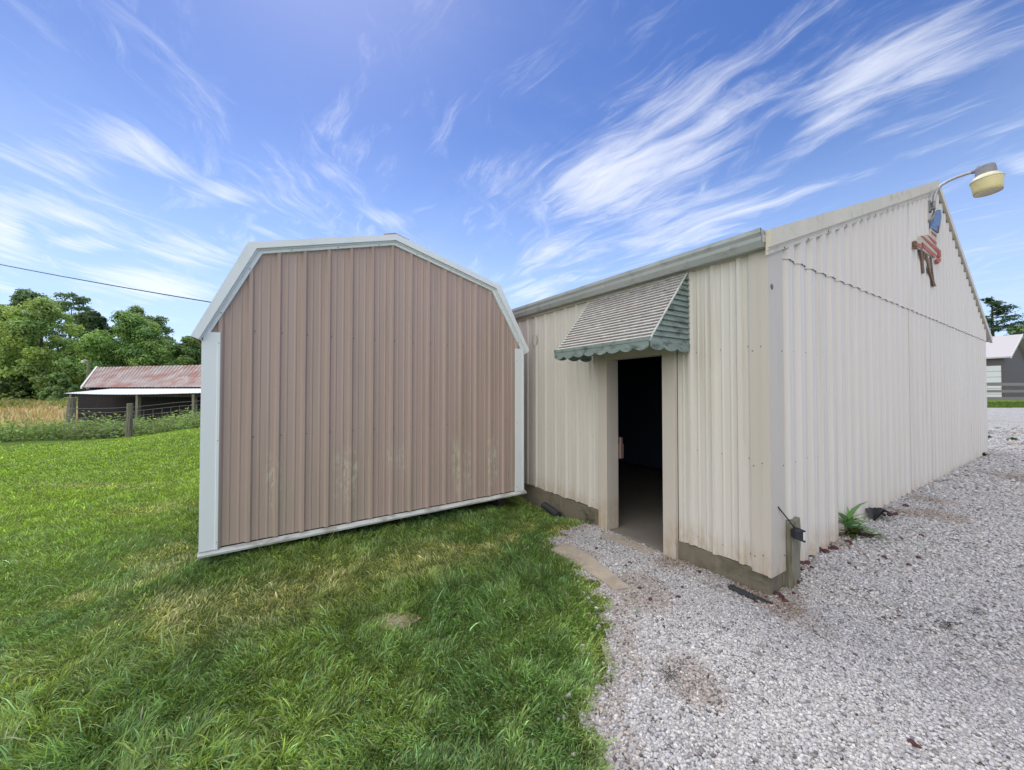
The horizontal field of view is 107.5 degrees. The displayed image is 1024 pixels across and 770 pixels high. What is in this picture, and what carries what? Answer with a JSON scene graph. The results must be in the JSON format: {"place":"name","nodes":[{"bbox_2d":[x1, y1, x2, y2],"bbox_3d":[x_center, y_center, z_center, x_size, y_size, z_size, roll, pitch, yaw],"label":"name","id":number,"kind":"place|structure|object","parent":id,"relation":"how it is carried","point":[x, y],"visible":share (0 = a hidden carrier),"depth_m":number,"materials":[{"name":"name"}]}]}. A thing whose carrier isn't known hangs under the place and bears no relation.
{"place":"outdoors","nodes":[
{"label":"outdoors","id":0,"kind":"place"},
{"bbox_2d":[0,398,115,428],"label":"hay field","id":1,"kind":"structure","parent":0,"point":[40,406],"depth_m":34.61,"materials":[{"name":"beige plant"}]},
{"bbox_2d":[0,368,38,400],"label":"leafy tree","id":2,"kind":"object","parent":1,"relation":"on","point":[25,384],"visible":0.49,"depth_m":53.36,"materials":[{"name":"green plant"}]},
{"bbox_2d":[0,391,77,409],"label":"brush","id":3,"kind":"object","parent":1,"relation":"on","point":[16,402],"visible":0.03,"depth_m":41.54,"materials":[{"name":"green plant"}]},
{"bbox_2d":[73,310,176,388],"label":"leafy tree","id":4,"kind":"object","parent":1,"relation":"on","point":[139,332],"visible":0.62,"depth_m":56.36,"materials":[{"name":"green plant"}]},
{"bbox_2d":[157,336,200,387],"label":"leafy tree","id":5,"kind":"object","parent":1,"relation":"on","point":[188,350],"visible":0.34,"depth_m":60.57,"materials":[{"name":"green plant"}]},
{"bbox_2d":[0,400,1023,769],"bbox_3d":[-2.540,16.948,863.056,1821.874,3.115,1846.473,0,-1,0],"label":"ground","id":6,"kind":"structure","parent":0,"point":[62,602],"depth_m":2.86,"materials":[{"name":"green plant"}]},
{"bbox_2d":[0,304,29,395],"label":"leafy tree","id":7,"kind":"object","parent":6,"relation":"on","point":[3,307],"visible":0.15,"depth_m":55.75,"materials":[{"name":"green plant"}]},
{"bbox_2d":[7,287,61,354],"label":"leafy tree","id":8,"kind":"object","parent":6,"relation":"on","point":[20,296],"visible":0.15,"depth_m":72.55,"materials":[{"name":"green plant"}]},
{"bbox_2d":[0,296,91,399],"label":"leafy tree","id":9,"kind":"object","parent":6,"relation":"on","point":[41,314],"visible":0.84,"depth_m":53.45,"materials":[{"name":"green plant"}]},
{"bbox_2d":[37,371,78,402],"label":"leafy tree","id":10,"kind":"object","parent":6,"relation":"on","point":[58,384],"visible":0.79,"depth_m":49.32,"materials":[{"name":"green plant"}]},
{"bbox_2d":[45,291,94,365],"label":"leafy tree","id":11,"kind":"object","parent":6,"relation":"on","point":[78,302],"visible":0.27,"depth_m":75.91,"materials":[{"name":"green plant"}]},
{"bbox_2d":[65,397,75,426],"bbox_3d":[-18.325,1.489,15.575,0.338,1.940,0.340,0,-1,0],"label":"wooden post","id":12,"kind":"object","parent":6,"relation":"on","point":[71,402],"visible":0.31,"depth_m":15.51,"materials":[{"name":"grey wood"}]},
{"bbox_2d":[81,359,89,389],"bbox_3d":[-43.143,0.172,37.955,0.697,5.522,0.272,0,-1,-14],"label":"light pole","id":13,"kind":"object","parent":6,"relation":"on","point":[88,367],"visible":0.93,"depth_m":37.97,"materials":[{"name":"metal"}]},
{"bbox_2d":[56,310,115,366],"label":"leafy tree","id":14,"kind":"object","parent":6,"relation":"on","point":[89,321],"visible":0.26,"depth_m":65.51,"materials":[{"name":"green plant"}]},
{"bbox_2d":[63,352,123,399],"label":"leafy tree","id":15,"kind":"object","parent":6,"relation":"on","point":[65,395],"visible":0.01,"depth_m":64.02,"materials":[{"name":"green plant"}]},
{"bbox_2d":[0,407,200,441],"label":"weeds","id":16,"kind":"object","parent":6,"relation":"on","point":[37,432],"visible":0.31,"depth_m":13.60,"materials":[{"name":"green plant"}]},
{"bbox_2d":[63,401,199,437],"bbox_3d":[-11.844,1.235,14.763,19.134,1.573,0.197,1,-1,-30],"label":"wire fence","id":17,"kind":"object","parent":6,"relation":"on","point":[128,431],"visible":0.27,"depth_m":13.54,"materials":[{"name":"grey metal"}]},
{"bbox_2d":[64,365,200,425],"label":"barn","id":18,"kind":"structure","parent":6,"relation":"on","point":[113,389],"depth_m":26.43,"materials":[{"name":"red metal"}]},
{"bbox_2d":[111,305,175,360],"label":"leafy tree","id":19,"kind":"object","parent":6,"relation":"on","point":[139,309],"visible":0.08,"depth_m":77.02,"materials":[{"name":"green plant"}]},
{"bbox_2d":[191,233,528,558],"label":"gambrel shed","id":20,"kind":"structure","parent":6,"relation":"on","point":[353,382],"depth_m":4.16,"materials":[{"name":"beige metal"}]},
{"bbox_2d":[360,524,375,535],"bbox_3d":[-1.623,1.615,4.246,0.248,0.134,0.255,-1,-1,39],"label":"weed","id":21,"kind":"object","parent":6,"relation":"on","point":[366,528],"visible":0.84,"depth_m":4.25,"materials":[{"name":"green plant"}]},
{"bbox_2d":[372,612,419,629],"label":"earth","id":22,"kind":"structure","parent":6,"relation":"on","point":[393,620],"depth_m":2.71,"materials":[{"name":"beige soil"}]},
{"bbox_2d":[427,511,444,518],"bbox_3d":[-0.948,1.645,4.782,0.264,0.129,0.268,1,-1,-26],"label":"weed","id":23,"kind":"object","parent":6,"relation":"on","point":[437,514],"visible":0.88,"depth_m":4.80,"materials":[{"name":"green plant"}]},
{"bbox_2d":[541,502,560,517],"bbox_3d":[0.543,1.762,5.295,0.100,0.125,0.421,0,-1,-25],"label":"drain pipe","id":24,"kind":"object","parent":6,"relation":"on","point":[551,510],"visible":0.98,"depth_m":5.24,"materials":[{"name":"black plastic"}]},
{"bbox_2d":[511,180,992,594],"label":"steel building","id":25,"kind":"structure","parent":6,"relation":"on","point":[822,372],"depth_m":4.05,"materials":[{"name":"metal"}]},
{"bbox_2d":[0,264,210,302],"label":"overhead cable","id":26,"kind":"object","parent":25,"relation":"attached to","point":[111,285],"visible":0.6,"depth_m":12.91,"materials":[{"name":"black rubber"}]},
{"bbox_2d":[554,271,689,361],"bbox_3d":[1.099,-0.689,3.995,0.614,0.786,1.327,1,-1,-32],"label":"door awning","id":27,"kind":"object","parent":25,"relation":"attached to","point":[655,315],"depth_m":3.71,"materials":[{"name":"white metal"}]},
{"bbox_2d":[778,506,796,538],"bbox_3d":[2.278,1.115,3.052,0.226,0.255,0.071,0,-1,-16],"label":"cable","id":28,"kind":"object","parent":25,"relation":"attached to","point":[786,517],"visible":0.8,"depth_m":3.07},
{"bbox_2d":[912,209,941,286],"bbox_3d":[6.255,-2.181,5.657,1.650,1.314,0.068,1,-1,-33],"label":"flag ornament","id":29,"kind":"object","parent":25,"relation":"attached to","point":[925,245],"visible":0.98,"depth_m":5.74,"materials":[{"name":"multicoloured wood"}]},
{"bbox_2d":[928,162,1004,222],"bbox_3d":[6.628,-2.803,5.493,0.318,0.647,0.724,1,-1,-27],"label":"yard light","id":30,"kind":"object","parent":25,"relation":"attached to","point":[988,180],"visible":1,"depth_m":5.29,"materials":[{"name":"metal"}]},
{"bbox_2d":[548,408,1023,769],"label":"gravel drive","id":31,"kind":"structure","parent":6,"relation":"on","point":[1007,418],"depth_m":2.24,"materials":[{"name":"grey gravel"}]},
{"bbox_2d":[550,544,630,589],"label":"concrete slab","id":32,"kind":"structure","parent":31,"relation":"on","point":[592,566],"depth_m":3.51,"materials":[{"name":"beige concrete"}]},
{"bbox_2d":[598,531,661,556],"bbox_3d":[1.266,1.747,4.072,0.180,0.074,0.796,1,-1,-33],"label":"door step","id":33,"kind":"object","parent":31,"relation":"on","point":[623,541],"depth_m":4.06,"materials":[{"name":"concrete"}]},
{"bbox_2d":[728,584,772,603],"bbox_3d":[1.903,1.704,3.006,0.099,0.095,0.318,1,-1,-39],"label":"drain pipe","id":34,"kind":"object","parent":31,"relation":"on","point":[740,591],"visible":0.62,"depth_m":3.00,"materials":[{"name":"black plastic"}]},
{"bbox_2d":[783,516,800,589],"bbox_3d":[2.328,1.439,3.190,0.171,0.639,0.164,1,-1,-32],"label":"wooden post","id":35,"kind":"object","parent":31,"relation":"on","point":[791,574],"visible":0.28,"depth_m":3.11,"materials":[{"name":"wood"}]},
{"bbox_2d":[790,527,805,542],"bbox_3d":[2.343,1.220,3.096,0.096,0.098,0.178,0,-1,23],"label":"floodlight","id":36,"kind":"object","parent":35,"relation":"attached to","point":[798,533],"visible":0.98,"depth_m":3.02,"materials":[{"name":"black plastic"}]},
{"bbox_2d":[838,501,887,541],"bbox_3d":[3.424,1.362,3.783,0.676,0.388,0.517,0,-1,0],"label":"weed","id":37,"kind":"object","parent":31,"relation":"on","point":[848,522],"visible":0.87,"depth_m":3.75,"materials":[{"name":"green plant"}]},
{"bbox_2d":[907,738,917,746],"bbox_3d":[1.859,1.662,1.743,0.026,0.031,0.033,0,-1,0],"label":"lava stone","id":38,"kind":"object","parent":31,"relation":"on","point":[912,742],"visible":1,"depth_m":1.74,"materials":[{"name":"red stone"}]},
{"bbox_2d":[979,296,1023,335],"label":"conifer tree","id":39,"kind":"object","parent":6,"relation":"on","point":[993,304],"visible":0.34,"depth_m":45.18,"materials":[{"name":"green plant"}]},
{"bbox_2d":[986,334,1023,396],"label":"garage","id":40,"kind":"structure","parent":6,"relation":"on","point":[1004,358],"depth_m":33.22,"materials":[{"name":"white metal"}]},
{"bbox_2d":[986,366,1001,396],"bbox_3d":[41.481,-0.178,34.068,0.059,2.950,3.601,1,-1,-28],"label":"garage door","id":41,"kind":"structure","parent":40,"relation":"in","point":[992,377],"depth_m":32.79,"materials":[{"name":"white metal"}]},
{"bbox_2d":[987,383,1023,399],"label":"board fence","id":42,"kind":"object","parent":6,"relation":"on","point":[1005,391],"depth_m":25.74,"materials":[{"name":"grey wood"}]},
{"bbox_2d":[987,401,1023,407],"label":"verge grass","id":43,"kind":"structure","parent":6,"relation":"on","point":[1012,405],"depth_m":24.14,"materials":[{"name":"green plant"}]},
{"bbox_2d":[1006,324,1023,336],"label":"leafy tree","id":44,"kind":"object","parent":6,"relation":"on","point":[1017,328],"visible":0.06,"depth_m":52.58,"materials":[{"name":"green plant"}]},
{"bbox_2d":[0,0,1023,349],"label":"sky","id":45,"kind":"structure","parent":0,"point":[541,149],"materials":[{"name":"blue"}]},
{"bbox_2d":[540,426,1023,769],"bbox_3d":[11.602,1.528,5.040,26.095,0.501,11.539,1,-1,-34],"label":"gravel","id":46,"kind":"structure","parent":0,"point":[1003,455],"depth_m":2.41,"materials":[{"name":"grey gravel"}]},
{"bbox_2d":[659,664,680,684],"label":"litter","id":47,"kind":"object","parent":46,"relation":"on","point":[668,671],"visible":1,"depth_m":2.16,"materials":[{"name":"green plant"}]},
{"bbox_2d":[865,507,894,520],"bbox_3d":[4.010,1.391,4.095,0.245,0.136,0.234,1,-1,-42],"label":"plastic scrap","id":48,"kind":"object","parent":46,"relation":"on","point":[874,513],"visible":1,"depth_m":4.08,"materials":[{"name":"black plastic"}]},
{"bbox_2d":[934,618,960,631],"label":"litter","id":49,"kind":"object","parent":46,"relation":"on","point":[947,624],"visible":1,"depth_m":2.46,"materials":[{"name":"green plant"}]},
{"bbox_2d":[961,605,986,613],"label":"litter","id":50,"kind":"object","parent":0,"point":[975,610],"visible":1,"depth_m":2.56,"materials":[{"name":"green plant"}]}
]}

